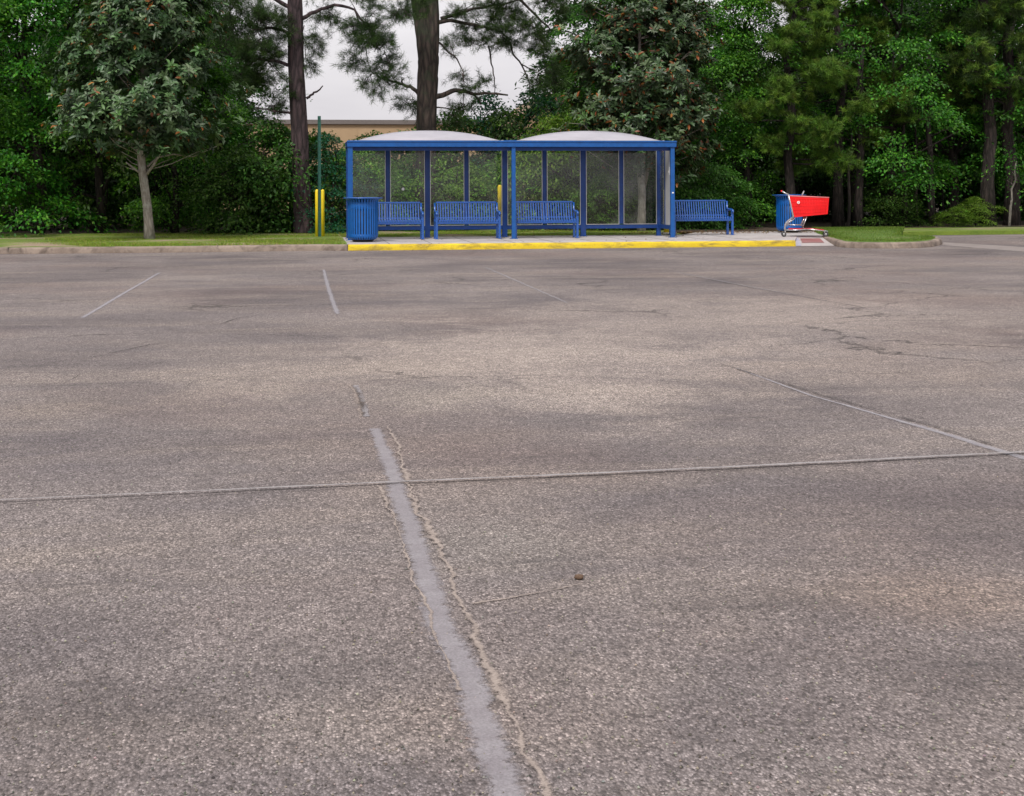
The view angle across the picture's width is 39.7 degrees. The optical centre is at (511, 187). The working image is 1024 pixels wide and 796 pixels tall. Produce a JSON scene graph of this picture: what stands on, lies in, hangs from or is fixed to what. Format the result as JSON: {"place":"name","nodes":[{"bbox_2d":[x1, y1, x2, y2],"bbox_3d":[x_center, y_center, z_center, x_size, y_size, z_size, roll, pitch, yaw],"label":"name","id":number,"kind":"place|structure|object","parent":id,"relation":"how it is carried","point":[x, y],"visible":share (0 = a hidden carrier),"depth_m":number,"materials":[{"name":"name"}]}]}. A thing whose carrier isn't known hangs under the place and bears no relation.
{"place":"outdoors","nodes":[
{"label":"outdoors","id":0,"kind":"place"},
{"bbox_2d":[0,231,346,246],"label":"grass verge","id":1,"kind":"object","parent":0,"point":[12,238],"depth_m":31.54,"materials":[{"name":"green plant"}]},
{"bbox_2d":[0,0,74,237],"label":"broadleaf tree","id":2,"kind":"object","parent":1,"relation":"on","point":[10,93],"visible":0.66,"depth_m":34.33,"materials":[{"name":"green plant"}]},
{"bbox_2d":[0,0,156,237],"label":"broadleaf tree","id":3,"kind":"object","parent":1,"relation":"on","point":[22,65],"visible":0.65,"depth_m":34.56,"materials":[{"name":"green plant"}]},
{"bbox_2d":[1,0,224,233],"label":"broadleaf tree","id":4,"kind":"object","parent":1,"relation":"on","point":[99,161],"visible":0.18,"depth_m":35.97,"materials":[{"name":"green plant"}]},
{"bbox_2d":[38,0,255,238],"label":"magnolia tree","id":5,"kind":"object","parent":1,"relation":"on","point":[151,101],"visible":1,"depth_m":30.70,"materials":[{"name":"green plant"}]},
{"bbox_2d":[81,9,268,232],"bbox_3d":[-8.585,-1.757,35.749,4.853,6.732,4.144,0,0,32],"label":"broadleaf tree","id":6,"kind":"object","parent":1,"relation":"on","point":[217,76],"visible":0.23,"depth_m":35.69,"materials":[{"name":"green plant"}]},
{"bbox_2d":[157,143,298,235],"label":"shrub","id":7,"kind":"object","parent":1,"relation":"on","point":[215,197],"visible":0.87,"depth_m":34.62,"materials":[{"name":"green plant"}]},
{"bbox_2d":[189,117,338,233],"bbox_3d":[-6.089,-0.013,35.728,4.085,3.530,4.344,0,0,13],"label":"shrub","id":8,"kind":"object","parent":1,"relation":"on","point":[274,132],"visible":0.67,"depth_m":35.14,"materials":[{"name":"green plant"}]},
{"bbox_2d":[315,189,317,236],"bbox_3d":[-4.460,0.606,32.442,0.227,1.120,0.225,0,0,-8],"label":"bollard","id":9,"kind":"object","parent":1,"relation":"on","point":[316,212],"visible":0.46,"depth_m":32.41,"materials":[{"name":"yellow metal"}]},
{"bbox_2d":[195,0,441,233],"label":"pine tree","id":10,"kind":"object","parent":1,"relation":"on","point":[247,44],"visible":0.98,"depth_m":35.08,"materials":[{"name":"green plant"}]},
{"bbox_2d":[318,116,320,236],"bbox_3d":[-4.347,-0.222,32.009,0.220,2.774,0.220,0,0,-8],"label":"pole","id":11,"kind":"object","parent":1,"relation":"on","point":[319,176],"visible":0.9,"depth_m":32.01,"materials":[{"name":"metal"}]},
{"bbox_2d":[321,189,324,235],"bbox_3d":[-4.332,0.605,32.461,0.227,1.120,0.225,0,0,-8],"label":"bollard","id":12,"kind":"object","parent":1,"relation":"on","point":[322,212],"visible":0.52,"depth_m":32.43,"materials":[{"name":"yellow metal"}]},
{"bbox_2d":[284,133,382,233],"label":"shrub","id":13,"kind":"object","parent":1,"relation":"on","point":[329,137],"visible":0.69,"depth_m":35.55,"materials":[{"name":"green plant"}]},
{"bbox_2d":[223,119,515,209],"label":"building","id":14,"kind":"structure","parent":0,"point":[344,130],"depth_m":77.55,"materials":[{"name":"beige paint"}]},
{"bbox_2d":[338,228,679,236],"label":"grass behind shelter","id":15,"kind":"structure","parent":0,"point":[510,232],"depth_m":34.58,"materials":[{"name":"green plant"}]},
{"bbox_2d":[289,146,419,230],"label":"shrub","id":16,"kind":"object","parent":15,"relation":"on","point":[393,176],"visible":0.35,"depth_m":36.44,"materials":[{"name":"green plant"}]},
{"bbox_2d":[337,157,441,231],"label":"shrub","id":17,"kind":"object","parent":15,"relation":"on","point":[398,191],"visible":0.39,"depth_m":36.62,"materials":[{"name":"green plant"}]},
{"bbox_2d":[412,161,517,230],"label":"shrub","id":18,"kind":"object","parent":15,"relation":"on","point":[472,168],"visible":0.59,"depth_m":37.09,"materials":[{"name":"green plant"}]},
{"bbox_2d":[386,0,579,230],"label":"pine tree","id":19,"kind":"object","parent":15,"relation":"on","point":[428,43],"visible":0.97,"depth_m":37.12,"materials":[{"name":"green plant"}]},
{"bbox_2d":[498,185,501,234],"bbox_3d":[-0.290,0.546,33.921,0.275,1.210,0.272,0,0,-8],"label":"bollard","id":20,"kind":"object","parent":15,"relation":"on","point":[500,198],"visible":0.5,"depth_m":33.88,"materials":[{"name":"yellow metal"}]},
{"bbox_2d":[453,151,570,229],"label":"shrub","id":21,"kind":"object","parent":15,"relation":"on","point":[487,166],"visible":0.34,"depth_m":37.48,"materials":[{"name":"green plant"}]},
{"bbox_2d":[478,112,614,230],"bbox_3d":[1.068,-0.222,37.553,3.354,3.522,3.996,0,0,36],"label":"shrub","id":22,"kind":"object","parent":15,"relation":"on","point":[550,125],"visible":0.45,"depth_m":37.16,"materials":[{"name":"green plant"}]},
{"bbox_2d":[566,171,637,230],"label":"shrub","id":23,"kind":"object","parent":15,"relation":"on","point":[601,177],"visible":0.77,"depth_m":36.56,"materials":[{"name":"green plant"}]},
{"bbox_2d":[542,0,740,230],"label":"magnolia tree","id":24,"kind":"object","parent":15,"relation":"on","point":[638,22],"visible":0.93,"depth_m":35.41,"materials":[{"name":"green plant"}]},
{"bbox_2d":[0,204,1023,795],"bbox_3d":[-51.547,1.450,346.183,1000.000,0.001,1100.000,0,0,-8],"label":"parking lot","id":25,"kind":"structure","parent":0,"point":[444,360],"depth_m":5.43,"materials":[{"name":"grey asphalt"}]},
{"bbox_2d":[81,273,159,317],"bbox_3d":[-4.765,1.283,17.603,0.096,0.001,7.426,0,0,-8],"label":"parking line","id":26,"kind":"object","parent":25,"relation":"on","point":[99,307],"visible":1,"depth_m":16.27,"materials":[{"name":"paint"}]},
{"bbox_2d":[0,244,348,253],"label":"grey kerb","id":27,"kind":"structure","parent":25,"relation":"on","point":[167,249],"depth_m":28.11,"materials":[{"name":"concrete"}]},
{"bbox_2d":[323,270,338,313],"bbox_3d":[-2.340,1.274,18.106,0.114,0.001,7.765,0,0,-8],"label":"parking line","id":28,"kind":"object","parent":25,"relation":"on","point":[332,300],"visible":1,"depth_m":16.84,"materials":[{"name":"paint"}]},
{"bbox_2d":[352,385,369,416],"bbox_3d":[-0.900,1.269,8.472,0.076,0.001,1.265,0,0,-9],"label":"parking line","id":29,"kind":"object","parent":25,"relation":"on","point":[364,409],"visible":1,"depth_m":8.36,"materials":[{"name":"paint"}]},
{"bbox_2d":[379,487,461,689],"bbox_3d":[-0.345,1.264,4.777,0.044,0.001,2.468,0,0,-10],"label":"sandy crack","id":30,"kind":"object","parent":25,"relation":"on","point":[431,621],"visible":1,"depth_m":4.33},
{"bbox_2d":[370,428,523,795],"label":"parking line","id":31,"kind":"object","parent":25,"relation":"on","point":[475,703],"visible":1,"depth_m":3.84,"materials":[{"name":"paint"}]},
{"bbox_2d":[387,426,552,795],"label":"sandy crack","id":32,"kind":"object","parent":25,"relation":"on","point":[502,696],"visible":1,"depth_m":3.84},
{"bbox_2d":[0,451,1023,499],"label":"joint seam","id":33,"kind":"object","parent":25,"relation":"on","point":[560,474],"visible":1,"depth_m":6.23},
{"bbox_2d":[348,240,795,250],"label":"yellow kerb","id":34,"kind":"structure","parent":25,"relation":"on","point":[546,245],"depth_m":29.31,"materials":[{"name":"yellow paint"}]},
{"bbox_2d":[343,231,822,243],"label":"platform","id":35,"kind":"structure","parent":25,"relation":"on","point":[760,236],"depth_m":31.59,"materials":[{"name":"concrete"}]},
{"bbox_2d":[343,197,382,241],"bbox_3d":[-3.178,0.685,30.211,0.850,0.945,0.850,0,0,-8],"label":"litter bin","id":36,"kind":"object","parent":35,"relation":"on","point":[362,219],"visible":1,"depth_m":29.95,"materials":[{"name":"blue metal"}]},
{"bbox_2d":[378,202,423,238],"bbox_3d":[-2.706,0.742,31.536,1.486,0.830,0.548,0,0,-8],"label":"bench","id":37,"kind":"object","parent":35,"relation":"on","point":[416,221],"visible":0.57,"depth_m":31.73,"materials":[{"name":"blue metal"}]},
{"bbox_2d":[30,228,815,242],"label":"fallen leaves","id":38,"kind":"object","parent":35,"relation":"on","point":[600,235],"visible":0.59,"depth_m":34.72,"materials":[{"name":"brown plant"}]},
{"bbox_2d":[433,201,501,238],"bbox_3d":[-1.004,0.737,31.789,1.486,0.830,0.548,0,0,-8],"label":"bench","id":39,"kind":"object","parent":35,"relation":"on","point":[497,221],"visible":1,"depth_m":31.92,"materials":[{"name":"blue metal"}]},
{"bbox_2d":[345,131,676,239],"bbox_3d":[-0.045,-0.064,32.237,7.455,2.429,1.375,0,0,-8],"label":"bus shelter","id":40,"kind":"object","parent":35,"relation":"on","point":[428,142],"visible":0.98,"depth_m":32.14,"materials":[{"name":"blue metal"}]},
{"bbox_2d":[511,201,578,237],"bbox_3d":[0.752,0.730,32.152,1.486,0.830,0.548,0,0,-8],"label":"bench","id":41,"kind":"object","parent":35,"relation":"on","point":[574,221],"visible":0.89,"depth_m":32.31,"materials":[{"name":"blue metal"}]},
{"bbox_2d":[668,200,733,234],"bbox_3d":[4.500,0.717,33.721,1.486,0.830,0.548,0,0,-8],"label":"bench","id":42,"kind":"object","parent":35,"relation":"on","point":[726,218],"visible":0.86,"depth_m":33.88,"materials":[{"name":"blue metal"}]},
{"bbox_2d":[773,194,804,232],"bbox_3d":[6.906,0.649,35.302,0.850,0.945,0.850,0,0,-31],"label":"litter bin","id":43,"kind":"object","parent":35,"relation":"on","point":[783,212],"visible":0.55,"depth_m":35.07,"materials":[{"name":"blue metal"}]},
{"bbox_2d":[781,190,828,236],"bbox_3d":[6.697,0.596,32.431,1.079,1.062,0.578,0,0,10],"label":"shopping cart","id":44,"kind":"object","parent":35,"relation":"on","point":[801,206],"visible":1,"depth_m":32.21,"materials":[{"name":"red plastic"}]},
{"bbox_2d":[784,236,833,245],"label":"kerb ramp","id":45,"kind":"structure","parent":25,"relation":"on","point":[826,243],"depth_m":30.77,"materials":[{"name":"concrete"}]},
{"bbox_2d":[720,363,989,442],"bbox_3d":[1.912,1.255,8.519,0.058,0.001,3.309,0,0,-15],"label":"seam crack","id":46,"kind":"object","parent":25,"relation":"on","point":[865,406],"visible":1,"depth_m":8.19,"materials":[{"name":"grey asphalt"}]},
{"bbox_2d":[738,368,1023,458],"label":"parking line","id":47,"kind":"object","parent":25,"relation":"on","point":[982,445],"visible":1,"depth_m":7.37,"materials":[{"name":"paint"}]},
{"bbox_2d":[822,236,941,247],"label":"island kerb","id":48,"kind":"structure","parent":25,"relation":"on","point":[936,241],"depth_m":28.98,"materials":[{"name":"grey concrete"}]},
{"bbox_2d":[902,227,1023,235],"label":"wood edge verge","id":49,"kind":"structure","parent":25,"relation":"on","point":[967,231],"depth_m":36.91,"materials":[{"name":"green plant"}]},
{"bbox_2d":[942,242,1023,251],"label":"gutter","id":50,"kind":"object","parent":25,"relation":"on","point":[1010,248],"visible":1,"depth_m":29.48,"materials":[{"name":"concrete"}]},
{"bbox_2d":[0,208,1023,232],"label":"forest floor","id":51,"kind":"structure","parent":0,"point":[811,223],"depth_m":41.35,"materials":[{"name":"green plant"}]},
{"bbox_2d":[0,24,80,231],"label":"dark tree","id":52,"kind":"object","parent":51,"relation":"on","point":[1,171],"visible":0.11,"depth_m":39.23,"materials":[{"name":"green plant"}]},
{"bbox_2d":[0,0,154,230],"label":"dark tree","id":53,"kind":"object","parent":51,"relation":"on","point":[109,212],"visible":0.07,"depth_m":40.60,"materials":[{"name":"green plant"}]},
{"bbox_2d":[0,54,266,223],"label":"tree","id":54,"kind":"object","parent":51,"relation":"on","point":[86,187],"depth_m":46.18,"materials":[{"name":"green plant"}]},
{"bbox_2d":[22,2,288,227],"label":"dark tree","id":55,"kind":"object","parent":51,"relation":"on","point":[151,189],"visible":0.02,"depth_m":41.64,"materials":[{"name":"green plant"}]},
{"bbox_2d":[136,10,283,226],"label":"dark tree","id":56,"kind":"object","parent":51,"relation":"on","point":[259,116],"visible":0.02,"depth_m":44.32,"materials":[{"name":"green plant"}]},
{"bbox_2d":[132,0,312,230],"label":"broadleaf tree","id":57,"kind":"object","parent":51,"relation":"on","point":[206,95],"visible":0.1,"depth_m":37.54,"materials":[{"name":"green plant"}]},
{"bbox_2d":[228,131,370,231],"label":"shrub","id":58,"kind":"object","parent":51,"relation":"on","point":[267,150],"visible":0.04,"depth_m":36.66,"materials":[{"name":"green plant"}]},
{"bbox_2d":[246,128,393,231],"bbox_3d":[-5.045,0.076,37.307,4.706,3.259,4.425,0,0,-12],"label":"shrub","id":59,"kind":"object","parent":51,"relation":"on","point":[315,153],"visible":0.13,"depth_m":36.41,"materials":[{"name":"green plant"}]},
{"bbox_2d":[325,130,414,230],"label":"shrub","id":60,"kind":"object","parent":51,"relation":"on","point":[380,154],"visible":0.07,"depth_m":37.69,"materials":[{"name":"green plant"}]},
{"bbox_2d":[355,128,474,230],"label":"shrub","id":61,"kind":"object","parent":51,"relation":"on","point":[407,161],"visible":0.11,"depth_m":37.66,"materials":[{"name":"green plant"}]},
{"bbox_2d":[376,151,489,230],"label":"shrub","id":62,"kind":"object","parent":51,"relation":"on","point":[412,155],"visible":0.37,"depth_m":37.02,"materials":[{"name":"green plant"}]},
{"bbox_2d":[374,109,533,225],"bbox_3d":[-1.484,-0.214,39.300,4.706,4.074,4.425,0,0,40],"label":"shrub","id":63,"kind":"object","parent":51,"relation":"on","point":[443,122],"visible":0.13,"depth_m":38.84,"materials":[{"name":"green plant"}]},
{"bbox_2d":[438,90,562,225],"bbox_3d":[-0.766,-0.466,39.663,3.784,4.538,3.912,0,0,41],"label":"shrub","id":64,"kind":"object","parent":51,"relation":"on","point":[486,105],"visible":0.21,"depth_m":39.41,"materials":[{"name":"green plant"}]},
{"bbox_2d":[437,106,574,229],"bbox_3d":[-0.169,-0.219,39.471,4.425,4.074,4.706,0,0,27],"label":"shrub","id":65,"kind":"object","parent":51,"relation":"on","point":[504,119],"visible":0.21,"depth_m":38.70,"materials":[{"name":"green plant"}]},
{"bbox_2d":[471,85,597,220],"bbox_3d":[0.610,-0.527,40.223,4.054,4.694,4.192,0,0,-8],"label":"shrub","id":66,"kind":"object","parent":51,"relation":"on","point":[539,97],"visible":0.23,"depth_m":39.86,"materials":[{"name":"green plant"}]},
{"bbox_2d":[495,56,612,223],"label":"broadleaf tree","id":67,"kind":"object","parent":51,"relation":"on","point":[570,83],"visible":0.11,"depth_m":41.07,"materials":[{"name":"green plant"}]},
{"bbox_2d":[517,101,654,229],"bbox_3d":[1.895,-0.409,38.523,3.488,3.991,4.156,0,0,-30],"label":"shrub","id":68,"kind":"object","parent":51,"relation":"on","point":[566,116],"visible":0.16,"depth_m":37.93,"materials":[{"name":"green plant"}]},
{"bbox_2d":[556,155,655,229],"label":"shrub","id":69,"kind":"object","parent":51,"relation":"on","point":[631,185],"visible":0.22,"depth_m":37.82,"materials":[{"name":"green plant"}]},
{"bbox_2d":[522,0,696,222],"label":"broadleaf tree","id":70,"kind":"object","parent":51,"relation":"on","point":[580,16],"visible":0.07,"depth_m":42.14,"materials":[{"name":"green plant"}]},
{"bbox_2d":[514,0,747,222],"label":"dark tree","id":71,"kind":"object","parent":51,"relation":"on","point":[553,25],"visible":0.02,"depth_m":44.69,"materials":[{"name":"green plant"}]},
{"bbox_2d":[625,43,762,222],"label":"dark tree","id":72,"kind":"object","parent":51,"relation":"on","point":[738,159],"visible":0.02,"depth_m":44.48,"materials":[{"name":"green plant"}]},
{"bbox_2d":[644,0,774,225],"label":"broadleaf tree","id":73,"kind":"object","parent":51,"relation":"on","point":[721,122],"visible":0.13,"depth_m":40.24,"materials":[{"name":"green plant"}]},
{"bbox_2d":[651,0,841,228],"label":"broadleaf tree","id":74,"kind":"object","parent":51,"relation":"on","point":[728,63],"visible":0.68,"depth_m":39.33,"materials":[{"name":"green plant"}]},
{"bbox_2d":[702,25,815,221],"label":"dark tree","id":75,"kind":"object","parent":51,"relation":"on","point":[752,163],"visible":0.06,"depth_m":46.31,"materials":[{"name":"green plant"}]},
{"bbox_2d":[549,64,1023,217],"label":"wood","id":76,"kind":"object","parent":51,"relation":"on","point":[846,191],"visible":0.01,"depth_m":51.35,"materials":[{"name":"green plant"}]},
{"bbox_2d":[716,0,864,196],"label":"pine tree","id":77,"kind":"object","parent":51,"relation":"on","point":[784,84],"visible":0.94,"depth_m":38.44,"materials":[{"name":"green plant"}]},
{"bbox_2d":[735,36,881,221],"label":"dark tree","id":78,"kind":"object","parent":51,"relation":"on","point":[812,181],"visible":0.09,"depth_m":45.25,"materials":[{"name":"green plant"}]},
{"bbox_2d":[771,0,913,226],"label":"pine tree","id":79,"kind":"object","parent":51,"relation":"on","point":[858,107],"visible":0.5,"depth_m":40.36,"materials":[{"name":"green plant"}]},
{"bbox_2d":[812,88,888,226],"bbox_3d":[9.288,-0.817,39.905,2.700,3.945,1.673,0,0,26],"label":"thin tree","id":80,"kind":"object","parent":51,"relation":"on","point":[849,193],"visible":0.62,"depth_m":39.85,"materials":[{"name":"green plant"}]},
{"bbox_2d":[820,28,890,226],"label":"thin tree","id":81,"kind":"object","parent":51,"relation":"on","point":[858,209],"visible":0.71,"depth_m":40.19,"materials":[{"name":"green plant"}]},
{"bbox_2d":[789,0,928,225],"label":"pine tree","id":82,"kind":"object","parent":51,"relation":"on","point":[908,115],"visible":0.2,"depth_m":41.12,"materials":[{"name":"green plant"}]},
{"bbox_2d":[801,27,938,220],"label":"dark tree","id":83,"kind":"object","parent":51,"relation":"on","point":[821,195],"visible":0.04,"depth_m":47.72,"materials":[{"name":"green plant"}]},
{"bbox_2d":[846,179,930,226],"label":"shrub","id":84,"kind":"object","parent":51,"relation":"on","point":[895,205],"visible":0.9,"depth_m":40.31,"materials":[{"name":"green plant"}]},
{"bbox_2d":[807,0,998,225],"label":"broadleaf tree","id":85,"kind":"object","parent":51,"relation":"on","point":[892,155],"visible":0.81,"depth_m":39.99,"materials":[{"name":"green plant"}]},
{"bbox_2d":[868,69,940,225],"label":"thin tree","id":86,"kind":"object","parent":51,"relation":"on","point":[902,147],"visible":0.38,"depth_m":40.60,"materials":[{"name":"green plant"}]},
{"bbox_2d":[798,0,1018,222],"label":"dark tree","id":87,"kind":"object","parent":51,"relation":"on","point":[968,148],"visible":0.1,"depth_m":45.83,"materials":[{"name":"green plant"}]},
{"bbox_2d":[890,63,948,225],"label":"thin tree","id":88,"kind":"object","parent":51,"relation":"on","point":[916,199],"visible":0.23,"depth_m":41.24,"materials":[{"name":"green plant"}]},
{"bbox_2d":[886,22,973,225],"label":"thin tree","id":89,"kind":"object","parent":51,"relation":"on","point":[931,211],"visible":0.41,"depth_m":41.02,"materials":[{"name":"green plant"}]},
{"bbox_2d":[844,0,1023,223],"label":"broadleaf tree","id":90,"kind":"object","parent":51,"relation":"on","point":[953,151],"visible":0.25,"depth_m":42.80,"materials":[{"name":"green plant"}]},
{"bbox_2d":[870,0,1023,220],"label":"dark tree","id":91,"kind":"object","parent":51,"relation":"on","point":[968,196],"visible":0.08,"depth_m":47.30,"materials":[{"name":"green plant"}]},
{"bbox_2d":[929,206,982,226],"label":"shrub","id":92,"kind":"object","parent":51,"relation":"on","point":[958,209],"visible":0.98,"depth_m":40.14,"materials":[{"name":"green plant"}]},
{"bbox_2d":[914,0,1023,225],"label":"pine tree","id":93,"kind":"object","parent":51,"relation":"on","point":[977,72],"visible":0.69,"depth_m":40.55,"materials":[{"name":"green plant"}]},
{"bbox_2d":[917,0,1023,220],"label":"dark tree","id":94,"kind":"object","parent":51,"relation":"on","point":[997,188],"visible":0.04,"depth_m":46.57,"materials":[{"name":"green plant"}]},
{"bbox_2d":[930,0,1023,210],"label":"broadleaf tree","id":95,"kind":"object","parent":51,"relation":"on","point":[999,73],"visible":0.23,"depth_m":41.15,"materials":[{"name":"green plant"}]},
{"bbox_2d":[942,196,1011,226],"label":"shrub","id":96,"kind":"object","parent":51,"relation":"on","point":[976,206],"visible":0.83,"depth_m":40.37,"materials":[{"name":"green plant"}]},
{"bbox_2d":[936,0,1023,225],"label":"pine tree","id":97,"kind":"object","parent":51,"relation":"on","point":[976,14],"visible":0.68,"depth_m":40.85,"materials":[{"name":"green plant"}]},
{"bbox_2d":[970,145,1023,225],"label":"thin tree","id":98,"kind":"object","parent":51,"relation":"on","point":[1010,206],"visible":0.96,"depth_m":40.40,"materials":[{"name":"green plant"}]},
{"bbox_2d":[6,0,1022,119],"label":"sky","id":99,"kind":"structure","parent":0,"point":[338,98],"materials":[{"name":"white"}]},
{"bbox_2d":[651,226,810,231],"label":"leafy bank","id":100,"kind":"structure","parent":0,"point":[750,229],"depth_m":36.53,"materials":[{"name":"green plant"}]},
{"bbox_2d":[631,148,745,233],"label":"shrub","id":101,"kind":"object","parent":100,"relation":"on","point":[689,193],"visible":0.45,"depth_m":36.88,"materials":[{"name":"green plant"}]},
{"bbox_2d":[654,162,769,232],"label":"shrub","id":102,"kind":"object","parent":100,"relation":"on","point":[731,200],"visible":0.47,"depth_m":37.84,"materials":[{"name":"green plant"}]},
{"bbox_2d":[812,226,935,241],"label":"grass island","id":103,"kind":"structure","parent":0,"point":[876,234],"depth_m":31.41,"materials":[{"name":"green plant"}]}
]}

